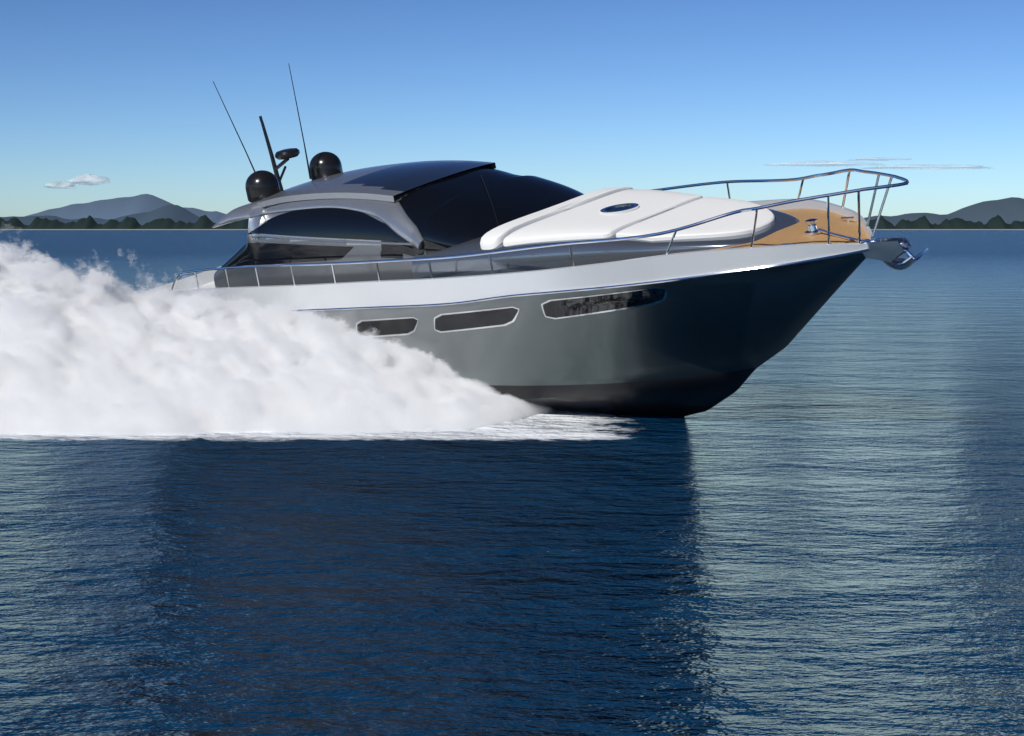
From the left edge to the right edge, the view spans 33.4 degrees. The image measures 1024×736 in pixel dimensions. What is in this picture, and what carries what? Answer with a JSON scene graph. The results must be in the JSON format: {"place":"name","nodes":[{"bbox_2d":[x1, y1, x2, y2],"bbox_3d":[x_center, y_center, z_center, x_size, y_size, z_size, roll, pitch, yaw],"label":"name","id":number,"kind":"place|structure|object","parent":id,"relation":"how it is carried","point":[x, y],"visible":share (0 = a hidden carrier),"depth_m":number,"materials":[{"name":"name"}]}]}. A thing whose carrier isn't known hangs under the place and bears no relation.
{"place":"outdoors","nodes":[
{"label":"outdoors","id":0,"kind":"place"},
{"bbox_2d":[0,204,199,225],"bbox_3d":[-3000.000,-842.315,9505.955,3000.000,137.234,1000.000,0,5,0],"label":"hills","id":1,"kind":"structure","parent":0,"point":[175,213],"depth_m":9386.02,"materials":[{"name":"blue"}]},
{"bbox_2d":[24,194,231,222],"bbox_3d":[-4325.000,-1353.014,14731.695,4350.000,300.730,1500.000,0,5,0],"label":"hills","id":2,"kind":"structure","parent":0,"point":[114,208],"depth_m":14528.97,"materials":[{"name":"blue"}]},
{"bbox_2d":[0,230,1023,735],"bbox_3d":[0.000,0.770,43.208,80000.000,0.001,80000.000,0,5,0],"label":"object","id":3,"kind":"object","parent":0,"point":[814,526],"depth_m":23.87,"materials":[{"name":"liquid"}]},
{"bbox_2d":[120,63,927,415],"bbox_3d":[-1.228,-3.337,42.368,25.818,9.059,6.180,5,21,44],"label":"yacht","id":4,"kind":"object","parent":3,"relation":"on","point":[468,283],"visible":1,"depth_m":39.03,"materials":[{"name":"silver metal"}]},
{"bbox_2d":[0,215,1023,228],"bbox_3d":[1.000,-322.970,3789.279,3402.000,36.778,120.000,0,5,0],"label":"tree line","id":5,"kind":"object","parent":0,"point":[206,222],"visible":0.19,"depth_m":3764.42,"materials":[{"name":"green plant"}]},
{"bbox_2d":[0,229,1023,229],"bbox_3d":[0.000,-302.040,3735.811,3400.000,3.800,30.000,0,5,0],"label":"beach shore","id":6,"kind":"structure","parent":0,"point":[247,229],"depth_m":3732.70,"materials":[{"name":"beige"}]},
{"bbox_2d":[0,0,1023,217],"label":"sky","id":7,"kind":"structure","parent":0,"point":[100,99],"materials":[{"name":"blue"}]},
{"bbox_2d":[864,197,1023,225],"bbox_3d":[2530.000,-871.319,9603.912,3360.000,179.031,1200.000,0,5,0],"label":"hills","id":8,"kind":"structure","parent":0,"point":[1010,210],"depth_m":9438.12,"materials":[{"name":"blue"}]}
]}

